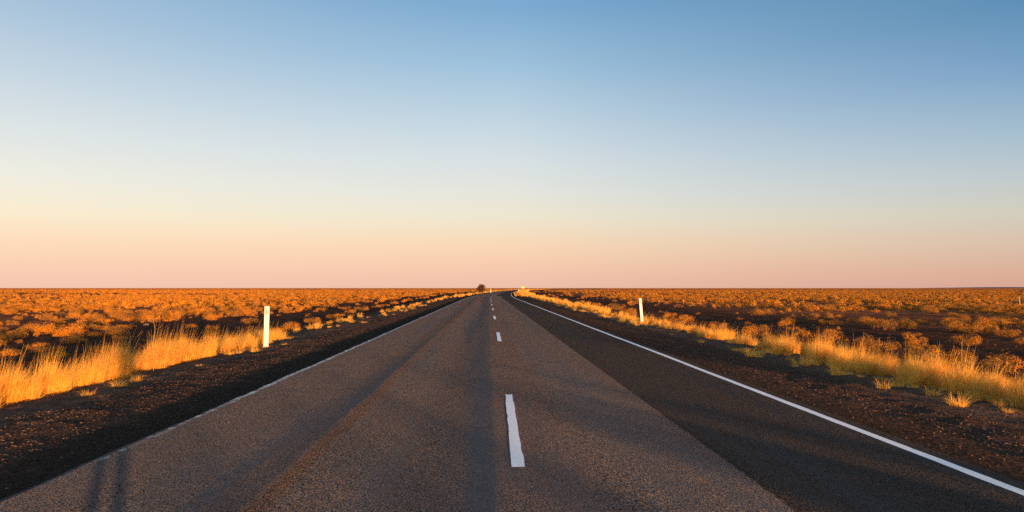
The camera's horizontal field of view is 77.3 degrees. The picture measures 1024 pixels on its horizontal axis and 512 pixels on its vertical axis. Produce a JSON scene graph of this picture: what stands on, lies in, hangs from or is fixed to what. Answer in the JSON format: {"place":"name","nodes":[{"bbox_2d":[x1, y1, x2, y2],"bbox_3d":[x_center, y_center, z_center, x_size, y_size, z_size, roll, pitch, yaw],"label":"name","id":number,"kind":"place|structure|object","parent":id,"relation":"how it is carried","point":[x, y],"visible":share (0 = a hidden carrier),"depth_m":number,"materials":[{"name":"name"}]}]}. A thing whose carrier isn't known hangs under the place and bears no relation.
{"place":"outdoors","nodes":[
{"label":"outdoors","id":0,"kind":"place"},
{"bbox_2d":[0,320,289,405],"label":"verge grass","id":1,"kind":"structure","parent":0,"point":[114,366],"depth_m":11.32,"materials":[{"name":"yellow plant"}]},
{"bbox_2d":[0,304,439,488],"bbox_3d":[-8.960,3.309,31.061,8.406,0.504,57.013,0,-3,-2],"label":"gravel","id":2,"kind":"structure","parent":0,"point":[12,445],"depth_m":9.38,"materials":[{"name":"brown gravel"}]},
{"bbox_2d":[0,288,1023,511],"bbox_3d":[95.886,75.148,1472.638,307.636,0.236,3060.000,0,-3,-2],"label":"road","id":3,"kind":"structure","parent":0,"point":[503,401],"depth_m":5.91,"materials":[{"name":"grey asphalt"}]},
{"bbox_2d":[0,288,1023,499],"bbox_3d":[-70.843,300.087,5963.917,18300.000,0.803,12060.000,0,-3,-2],"label":"ground","id":4,"kind":"structure","parent":0,"point":[18,474],"depth_m":13.46,"materials":[{"name":"soil"}]},
{"bbox_2d":[0,326,10,332],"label":"saltbush","id":5,"kind":"object","parent":4,"relation":"on","point":[6,329],"visible":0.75,"depth_m":26.78,"materials":[{"name":"brown plant"}]},
{"bbox_2d":[0,333,18,339],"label":"saltbush","id":6,"kind":"object","parent":4,"relation":"on","point":[8,336],"visible":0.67,"depth_m":22.97,"materials":[{"name":"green plant"}]},
{"bbox_2d":[2,308,18,314],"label":"saltbush","id":7,"kind":"object","parent":4,"relation":"on","point":[10,312],"visible":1,"depth_m":46.44,"materials":[{"name":"orange plant"}]},
{"bbox_2d":[0,347,22,355],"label":"saltbush","id":8,"kind":"object","parent":4,"relation":"on","point":[8,352],"visible":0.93,"depth_m":18.35,"materials":[{"name":"orange plant"}]},
{"bbox_2d":[6,320,19,324],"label":"saltbush","id":9,"kind":"object","parent":4,"relation":"on","point":[12,322],"visible":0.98,"depth_m":32.86,"materials":[{"name":"orange plant"}]},
{"bbox_2d":[5,329,28,336],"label":"saltbush","id":10,"kind":"object","parent":4,"relation":"on","point":[18,331],"visible":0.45,"depth_m":25.26,"materials":[{"name":"brown plant"}]},
{"bbox_2d":[7,330,28,338],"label":"saltbush","id":11,"kind":"object","parent":4,"relation":"on","point":[19,333],"visible":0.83,"depth_m":24.01,"materials":[{"name":"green plant"}]},
{"bbox_2d":[19,304,32,310],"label":"saltbush","id":12,"kind":"object","parent":4,"relation":"on","point":[25,306],"visible":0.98,"depth_m":52.68,"materials":[{"name":"orange plant"}]},
{"bbox_2d":[16,324,39,333],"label":"saltbush","id":13,"kind":"object","parent":4,"relation":"on","point":[21,327],"visible":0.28,"depth_m":26.39,"materials":[{"name":"brown plant"}]},
{"bbox_2d":[20,322,47,334],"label":"saltbush","id":14,"kind":"object","parent":4,"relation":"on","point":[32,332],"visible":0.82,"depth_m":26.05,"materials":[{"name":"orange plant"}]},
{"bbox_2d":[23,342,49,349],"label":"saltbush","id":15,"kind":"object","parent":4,"relation":"on","point":[36,346],"visible":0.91,"depth_m":20.31,"materials":[{"name":"orange plant"}]},
{"bbox_2d":[23,322,55,333],"bbox_3d":[-19.559,2.981,26.503,1.097,0.636,0.956,1,-3,-21],"label":"saltbush","id":16,"kind":"object","parent":4,"relation":"on","point":[49,326],"visible":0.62,"depth_m":26.60,"materials":[{"name":"orange plant"}]},
{"bbox_2d":[32,346,55,352],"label":"saltbush","id":17,"kind":"object","parent":4,"relation":"on","point":[42,349],"visible":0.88,"depth_m":19.37,"materials":[{"name":"brown plant"}]},
{"bbox_2d":[40,314,57,320],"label":"saltbush","id":18,"kind":"object","parent":4,"relation":"on","point":[50,317],"visible":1,"depth_m":37.70,"materials":[{"name":"orange plant"}]},
{"bbox_2d":[44,351,65,358],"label":"saltbush","id":19,"kind":"object","parent":4,"relation":"on","point":[52,356],"visible":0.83,"depth_m":17.50,"materials":[{"name":"orange plant"}]},
{"bbox_2d":[50,345,65,353],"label":"saltbush","id":20,"kind":"object","parent":4,"relation":"on","point":[58,349],"visible":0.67,"depth_m":18.48,"materials":[{"name":"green plant"}]},
{"bbox_2d":[52,320,65,324],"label":"saltbush","id":21,"kind":"object","parent":4,"relation":"on","point":[59,323],"visible":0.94,"depth_m":32.65,"materials":[{"name":"brown plant"}]},
{"bbox_2d":[50,351,68,358],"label":"saltbush","id":22,"kind":"object","parent":4,"relation":"on","point":[63,354],"visible":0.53,"depth_m":17.99,"materials":[{"name":"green plant"}]},
{"bbox_2d":[54,327,70,335],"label":"saltbush","id":23,"kind":"object","parent":4,"relation":"on","point":[57,330],"visible":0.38,"depth_m":25.14,"materials":[{"name":"orange plant"}]},
{"bbox_2d":[56,329,86,336],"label":"saltbush","id":24,"kind":"object","parent":4,"relation":"on","point":[67,333],"visible":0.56,"depth_m":25.15,"materials":[{"name":"orange plant"}]},
{"bbox_2d":[59,335,86,343],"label":"saltbush","id":25,"kind":"object","parent":4,"relation":"on","point":[79,340],"visible":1,"depth_m":22.26,"materials":[{"name":"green plant"}]},
{"bbox_2d":[66,312,82,318],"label":"saltbush","id":26,"kind":"object","parent":4,"relation":"on","point":[75,316],"visible":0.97,"depth_m":39.14,"materials":[{"name":"orange plant"}]},
{"bbox_2d":[62,322,88,336],"bbox_3d":[-16.938,2.861,24.897,0.896,0.670,0.780,-2,-3,34],"label":"saltbush","id":27,"kind":"object","parent":4,"relation":"on","point":[74,330],"visible":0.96,"depth_m":24.86,"materials":[{"name":"orange plant"}]},
{"bbox_2d":[86,331,101,336],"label":"saltbush","id":28,"kind":"object","parent":4,"relation":"on","point":[93,333],"visible":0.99,"depth_m":25.28,"materials":[{"name":"brown plant"}]},
{"bbox_2d":[88,323,100,328],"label":"saltbush","id":29,"kind":"object","parent":4,"relation":"on","point":[95,326],"visible":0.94,"depth_m":29.62,"materials":[{"name":"brown plant"}]},
{"bbox_2d":[84,312,104,321],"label":"saltbush","id":30,"kind":"object","parent":4,"relation":"on","point":[93,316],"visible":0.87,"depth_m":36.34,"materials":[{"name":"orange plant"}]},
{"bbox_2d":[88,344,110,351],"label":"saltbush","id":31,"kind":"object","parent":4,"relation":"on","point":[101,349],"visible":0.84,"depth_m":19.80,"materials":[{"name":"orange plant"}]},
{"bbox_2d":[92,317,110,322],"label":"saltbush","id":32,"kind":"object","parent":4,"relation":"on","point":[102,319],"visible":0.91,"depth_m":34.36,"materials":[{"name":"orange plant"}]},
{"bbox_2d":[101,324,120,332],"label":"saltbush","id":33,"kind":"object","parent":4,"relation":"on","point":[110,326],"visible":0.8,"depth_m":26.83,"materials":[{"name":"brown plant"}]},
{"bbox_2d":[106,308,121,314],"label":"saltbush","id":34,"kind":"object","parent":4,"relation":"on","point":[114,310],"visible":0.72,"depth_m":43.97,"materials":[{"name":"orange plant"}]},
{"bbox_2d":[105,327,126,335],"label":"saltbush","id":35,"kind":"object","parent":4,"relation":"on","point":[116,333],"visible":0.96,"depth_m":25.79,"materials":[{"name":"brown plant"}]},
{"bbox_2d":[115,335,127,339],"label":"saltbush","id":36,"kind":"object","parent":4,"relation":"on","point":[122,337],"visible":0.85,"depth_m":24.05,"materials":[{"name":"brown plant"}]},
{"bbox_2d":[114,314,128,319],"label":"saltbush","id":37,"kind":"object","parent":4,"relation":"on","point":[122,315],"visible":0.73,"depth_m":38.66,"materials":[{"name":"orange plant"}]},
{"bbox_2d":[131,312,146,320],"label":"saltbush","id":38,"kind":"object","parent":4,"relation":"on","point":[139,318],"visible":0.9,"depth_m":36.22,"materials":[{"name":"brown plant"}]},
{"bbox_2d":[142,312,160,322],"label":"saltbush","id":39,"kind":"object","parent":4,"relation":"on","point":[150,318],"visible":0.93,"depth_m":34.29,"materials":[{"name":"orange plant"}]},
{"bbox_2d":[147,317,161,371],"bbox_3d":[-6.984,1.713,12.489,0.332,1.085,0.026,0,-3,-2],"label":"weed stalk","id":40,"kind":"object","parent":4,"relation":"on","point":[152,347],"visible":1,"depth_m":12.47,"materials":[{"name":"yellow plant"}]},
{"bbox_2d":[170,314,181,320],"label":"saltbush","id":41,"kind":"object","parent":4,"relation":"on","point":[175,317],"visible":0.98,"depth_m":36.86,"materials":[{"name":"orange plant"}]},
{"bbox_2d":[182,323,198,328],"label":"saltbush","id":42,"kind":"object","parent":4,"relation":"on","point":[192,326],"visible":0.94,"depth_m":30.24,"materials":[{"name":"brown plant"}]},
{"bbox_2d":[189,307,205,312],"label":"saltbush","id":43,"kind":"object","parent":4,"relation":"on","point":[197,309],"visible":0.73,"depth_m":46.52,"materials":[{"name":"orange plant"}]},
{"bbox_2d":[205,313,219,319],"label":"saltbush","id":44,"kind":"object","parent":4,"relation":"on","point":[211,317],"visible":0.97,"depth_m":37.23,"materials":[{"name":"orange plant"}]},
{"bbox_2d":[204,325,222,333],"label":"saltbush","id":45,"kind":"object","parent":4,"relation":"on","point":[214,330],"visible":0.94,"depth_m":27.04,"materials":[{"name":"brown plant"}]},
{"bbox_2d":[225,309,239,316],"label":"saltbush","id":46,"kind":"object","parent":4,"relation":"on","point":[233,314],"visible":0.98,"depth_m":41.95,"materials":[{"name":"orange plant"}]},
{"bbox_2d":[241,317,258,323],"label":"saltbush","id":47,"kind":"object","parent":4,"relation":"on","point":[250,321],"visible":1,"depth_m":34.81,"materials":[{"name":"brown plant"}]},
{"bbox_2d":[243,309,257,315],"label":"saltbush","id":48,"kind":"object","parent":4,"relation":"on","point":[248,312],"visible":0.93,"depth_m":42.82,"materials":[{"name":"orange plant"}]},
{"bbox_2d":[263,306,269,347],"bbox_3d":[-6.542,1.961,17.049,0.125,1.243,0.038,1,-3,0],"label":"guide post","id":49,"kind":"object","parent":4,"relation":"on","point":[266,325],"visible":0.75,"depth_m":17.04,"materials":[{"name":"white paint"}]},
{"bbox_2d":[279,321,302,331],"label":"saltbush","id":50,"kind":"object","parent":4,"relation":"on","point":[288,328],"visible":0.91,"depth_m":26.50,"materials":[{"name":"orange plant"}]},
{"bbox_2d":[304,317,319,324],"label":"saltbush","id":51,"kind":"object","parent":4,"relation":"on","point":[314,320],"visible":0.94,"depth_m":32.36,"materials":[{"name":"orange plant"}]},
{"bbox_2d":[325,314,339,319],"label":"saltbush","id":52,"kind":"object","parent":4,"relation":"on","point":[335,316],"visible":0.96,"depth_m":38.44,"materials":[{"name":"brown plant"}]},
{"bbox_2d":[344,309,354,314],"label":"saltbush","id":53,"kind":"object","parent":4,"relation":"on","point":[349,312],"visible":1,"depth_m":46.40,"materials":[{"name":"orange plant"}]},
{"bbox_2d":[354,305,368,311],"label":"saltbush","id":54,"kind":"object","parent":4,"relation":"on","point":[363,309],"visible":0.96,"depth_m":53.22,"materials":[{"name":"orange plant"}]},
{"bbox_2d":[293,289,528,332],"bbox_3d":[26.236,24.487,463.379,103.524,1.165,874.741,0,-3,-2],"label":"verge grass","id":55,"kind":"structure","parent":4,"relation":"on","point":[318,326],"depth_m":43.55,"materials":[{"name":"yellow plant"}]},
{"bbox_2d":[477,284,485,292],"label":"bushy tree","id":56,"kind":"object","parent":4,"relation":"on","point":[480,288],"visible":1,"depth_m":179.09,"materials":[{"name":"brown plant"}]},
{"bbox_2d":[0,293,1023,308],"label":"scrub","id":57,"kind":"object","parent":4,"relation":"on","point":[255,300],"visible":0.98,"depth_m":91.85,"materials":[{"name":"orange plant"}]},
{"bbox_2d":[0,288,1023,295],"bbox_3d":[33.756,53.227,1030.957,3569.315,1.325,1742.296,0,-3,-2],"label":"scrub","id":58,"kind":"object","parent":4,"relation":"on","point":[162,291],"visible":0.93,"depth_m":299.07,"materials":[{"name":"plant"}]},
{"bbox_2d":[0,302,1023,357],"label":"scrub","id":59,"kind":"object","parent":4,"relation":"on","point":[1016,308],"visible":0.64,"depth_m":50.42,"materials":[{"name":"orange plant"}]},
{"bbox_2d":[609,304,626,309],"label":"saltbush","id":60,"kind":"object","parent":4,"relation":"on","point":[614,307],"visible":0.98,"depth_m":55.99,"materials":[{"name":"orange plant"}]},
{"bbox_2d":[622,307,636,314],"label":"saltbush","id":61,"kind":"object","parent":4,"relation":"on","point":[632,310],"visible":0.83,"depth_m":46.07,"materials":[{"name":"orange plant"}]},
{"bbox_2d":[639,298,643,322],"bbox_3d":[5.737,2.526,28.372,0.116,1.307,0.038,-5,-3,2],"label":"guide post","id":62,"kind":"object","parent":4,"relation":"on","point":[640,306],"visible":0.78,"depth_m":28.36,"materials":[{"name":"white paint"}]},
{"bbox_2d":[662,312,677,318],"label":"saltbush","id":63,"kind":"object","parent":4,"relation":"on","point":[668,316],"visible":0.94,"depth_m":40.07,"materials":[{"name":"orange plant"}]},
{"bbox_2d":[670,315,691,322],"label":"saltbush","id":64,"kind":"object","parent":4,"relation":"on","point":[680,319],"visible":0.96,"depth_m":35.11,"materials":[{"name":"orange plant"}]},
{"bbox_2d":[708,321,728,329],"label":"saltbush","id":65,"kind":"object","parent":4,"relation":"on","point":[716,326],"visible":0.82,"depth_m":29.70,"materials":[{"name":"orange plant"}]},
{"bbox_2d":[739,323,769,335],"bbox_3d":[9.931,3.034,26.245,1.305,0.573,1.415,-2,-3,30],"label":"saltbush","id":66,"kind":"object","parent":4,"relation":"on","point":[754,332],"visible":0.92,"depth_m":26.22,"materials":[{"name":"orange plant"}]},
{"bbox_2d":[751,310,762,314],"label":"saltbush","id":67,"kind":"object","parent":4,"relation":"on","point":[755,313],"visible":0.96,"depth_m":45.56,"materials":[{"name":"orange plant"}]},
{"bbox_2d":[760,308,771,315],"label":"saltbush","id":68,"kind":"object","parent":4,"relation":"on","point":[766,311],"visible":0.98,"depth_m":44.06,"materials":[{"name":"orange plant"}]},
{"bbox_2d":[778,320,791,325],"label":"saltbush","id":69,"kind":"object","parent":4,"relation":"on","point":[784,323],"visible":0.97,"depth_m":32.74,"materials":[{"name":"orange plant"}]},
{"bbox_2d":[780,318,793,323],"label":"saltbush","id":70,"kind":"object","parent":4,"relation":"on","point":[787,319],"visible":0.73,"depth_m":33.58,"materials":[{"name":"orange plant"}]},
{"bbox_2d":[783,325,799,329],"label":"saltbush","id":71,"kind":"object","parent":4,"relation":"on","point":[788,328],"visible":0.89,"depth_m":29.82,"materials":[{"name":"orange plant"}]},
{"bbox_2d":[794,329,810,335],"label":"saltbush","id":72,"kind":"object","parent":4,"relation":"on","point":[801,333],"visible":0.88,"depth_m":25.91,"materials":[{"name":"orange plant"}]},
{"bbox_2d":[806,331,840,344],"bbox_3d":[10.552,2.799,21.769,1.140,0.562,0.952,0,-3,0],"label":"saltbush","id":73,"kind":"object","parent":4,"relation":"on","point":[824,337],"visible":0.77,"depth_m":21.78,"materials":[{"name":"orange plant"}]},
{"bbox_2d":[819,305,832,310],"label":"saltbush","id":74,"kind":"object","parent":4,"relation":"on","point":[824,308],"visible":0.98,"depth_m":54.30,"materials":[{"name":"orange plant"}]},
{"bbox_2d":[824,328,834,334],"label":"saltbush","id":75,"kind":"object","parent":4,"relation":"on","point":[830,331],"visible":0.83,"depth_m":26.86,"materials":[{"name":"orange plant"}]},
{"bbox_2d":[829,319,842,324],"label":"saltbush","id":76,"kind":"object","parent":4,"relation":"on","point":[833,322],"visible":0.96,"depth_m":32.41,"materials":[{"name":"orange plant"}]},
{"bbox_2d":[832,331,844,337],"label":"saltbush","id":77,"kind":"object","parent":4,"relation":"on","point":[840,333],"visible":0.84,"depth_m":24.95,"materials":[{"name":"orange plant"}]},
{"bbox_2d":[857,314,873,324],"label":"saltbush","id":78,"kind":"object","parent":4,"relation":"on","point":[862,319],"visible":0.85,"depth_m":34.02,"materials":[{"name":"orange plant"}]},
{"bbox_2d":[851,333,884,350],"bbox_3d":[10.989,2.672,19.744,0.907,0.549,0.922,-2,-4,40],"label":"saltbush","id":79,"kind":"object","parent":4,"relation":"on","point":[870,344],"visible":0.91,"depth_m":19.74,"materials":[{"name":"orange plant"}]},
{"bbox_2d":[866,318,877,325],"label":"saltbush","id":80,"kind":"object","parent":4,"relation":"on","point":[871,321],"visible":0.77,"depth_m":32.24,"materials":[{"name":"orange plant"}]},
{"bbox_2d":[876,303,886,309],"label":"saltbush","id":81,"kind":"object","parent":4,"relation":"on","point":[882,307],"visible":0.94,"depth_m":58.12,"materials":[{"name":"orange plant"}]},
{"bbox_2d":[870,318,897,329],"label":"saltbush","id":82,"kind":"object","parent":4,"relation":"on","point":[885,325],"visible":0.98,"depth_m":29.15,"materials":[{"name":"orange plant"}]},
{"bbox_2d":[880,341,900,349],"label":"saltbush","id":83,"kind":"object","parent":4,"relation":"on","point":[891,345],"visible":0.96,"depth_m":20.14,"materials":[{"name":"orange plant"}]},
{"bbox_2d":[884,311,897,316],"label":"saltbush","id":84,"kind":"object","parent":4,"relation":"on","point":[889,314],"visible":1,"depth_m":44.22,"materials":[{"name":"orange plant"}]},
{"bbox_2d":[896,319,916,328],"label":"saltbush","id":85,"kind":"object","parent":4,"relation":"on","point":[902,323],"visible":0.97,"depth_m":29.88,"materials":[{"name":"brown plant"}]},
{"bbox_2d":[901,332,921,336],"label":"saltbush","id":86,"kind":"object","parent":4,"relation":"on","point":[911,333],"visible":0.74,"depth_m":24.93,"materials":[{"name":"orange plant"}]},
{"bbox_2d":[903,336,927,345],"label":"saltbush","id":87,"kind":"object","parent":4,"relation":"on","point":[915,341],"visible":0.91,"depth_m":21.34,"materials":[{"name":"orange plant"}]},
{"bbox_2d":[899,343,944,360],"bbox_3d":[11.293,2.603,17.543,1.194,0.502,1.017,0,-3,-3],"label":"saltbush","id":88,"kind":"object","parent":4,"relation":"on","point":[918,347],"visible":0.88,"depth_m":17.52,"materials":[{"name":"orange plant"}]},
{"bbox_2d":[920,307,933,311],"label":"saltbush","id":89,"kind":"object","parent":4,"relation":"on","point":[925,309],"visible":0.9,"depth_m":52.98,"materials":[{"name":"orange plant"}]},
{"bbox_2d":[946,318,967,332],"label":"saltbush","id":90,"kind":"object","parent":4,"relation":"on","point":[957,328],"visible":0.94,"depth_m":27.82,"materials":[{"name":"orange plant"}]},
{"bbox_2d":[942,348,976,364],"bbox_3d":[11.411,2.555,16.315,0.779,0.493,0.897,-1,-3,12],"label":"saltbush","id":91,"kind":"object","parent":4,"relation":"on","point":[958,354],"visible":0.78,"depth_m":16.26,"materials":[{"name":"orange plant"}]},
{"bbox_2d":[958,317,970,325],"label":"saltbush","id":92,"kind":"object","parent":4,"relation":"on","point":[965,320],"visible":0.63,"depth_m":32.01,"materials":[{"name":"orange plant"}]},
{"bbox_2d":[950,334,981,345],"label":"saltbush","id":93,"kind":"object","parent":4,"relation":"on","point":[974,338],"visible":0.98,"depth_m":21.12,"materials":[{"name":"orange plant"}]},
{"bbox_2d":[964,323,986,334],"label":"saltbush","id":94,"kind":"object","parent":4,"relation":"on","point":[977,330],"visible":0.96,"depth_m":26.45,"materials":[{"name":"orange plant"}]},
{"bbox_2d":[980,308,991,312],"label":"saltbush","id":95,"kind":"object","parent":4,"relation":"on","point":[985,311],"visible":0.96,"depth_m":50.71,"materials":[{"name":"orange plant"}]},
{"bbox_2d":[974,316,997,327],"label":"saltbush","id":96,"kind":"object","parent":4,"relation":"on","point":[984,323],"visible":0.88,"depth_m":30.17,"materials":[{"name":"orange plant"}]},
{"bbox_2d":[984,324,999,331],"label":"saltbush","id":97,"kind":"object","parent":4,"relation":"on","point":[995,328],"visible":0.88,"depth_m":27.73,"materials":[{"name":"orange plant"}]},
{"bbox_2d":[985,329,998,334],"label":"saltbush","id":98,"kind":"object","parent":4,"relation":"on","point":[988,332],"visible":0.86,"depth_m":26.67,"materials":[{"name":"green plant"}]},
{"bbox_2d":[975,351,1023,374],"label":"saltbush","id":99,"kind":"object","parent":4,"relation":"on","point":[995,360],"visible":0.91,"depth_m":14.84,"materials":[{"name":"orange plant"}]},
{"bbox_2d":[991,317,1011,328],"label":"saltbush","id":100,"kind":"object","parent":4,"relation":"on","point":[1000,323],"visible":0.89,"depth_m":30.59,"materials":[{"name":"orange plant"}]},
{"bbox_2d":[996,328,1017,336],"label":"saltbush","id":101,"kind":"object","parent":4,"relation":"on","point":[1007,333],"visible":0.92,"depth_m":25.48,"materials":[{"name":"orange plant"}]},
{"bbox_2d":[0,0,1023,287],"label":"sky","id":102,"kind":"structure","parent":0,"point":[144,143],"materials":[{"name":"blue"}]},
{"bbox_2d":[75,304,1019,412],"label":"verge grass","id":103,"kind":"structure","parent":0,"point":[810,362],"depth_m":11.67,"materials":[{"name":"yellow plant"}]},
{"bbox_2d":[514,289,610,311],"bbox_3d":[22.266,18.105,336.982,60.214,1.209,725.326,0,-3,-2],"label":"verge grass","id":104,"kind":"structure","parent":0,"point":[527,293],"depth_m":69.78,"materials":[{"name":"yellow plant"}]},
{"bbox_2d":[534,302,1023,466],"bbox_3d":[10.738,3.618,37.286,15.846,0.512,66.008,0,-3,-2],"label":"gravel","id":105,"kind":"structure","parent":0,"point":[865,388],"depth_m":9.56,"materials":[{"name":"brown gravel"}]},
{"bbox_2d":[589,305,1023,408],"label":"verge grass","id":106,"kind":"structure","parent":0,"point":[913,373],"depth_m":11.96,"materials":[{"name":"yellow plant"}]},
{"bbox_2d":[961,287,1023,287],"bbox_3d":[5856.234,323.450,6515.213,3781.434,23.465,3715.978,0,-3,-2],"label":"hills","id":107,"kind":"structure","parent":0,"point":[992,287],"depth_m":6739.00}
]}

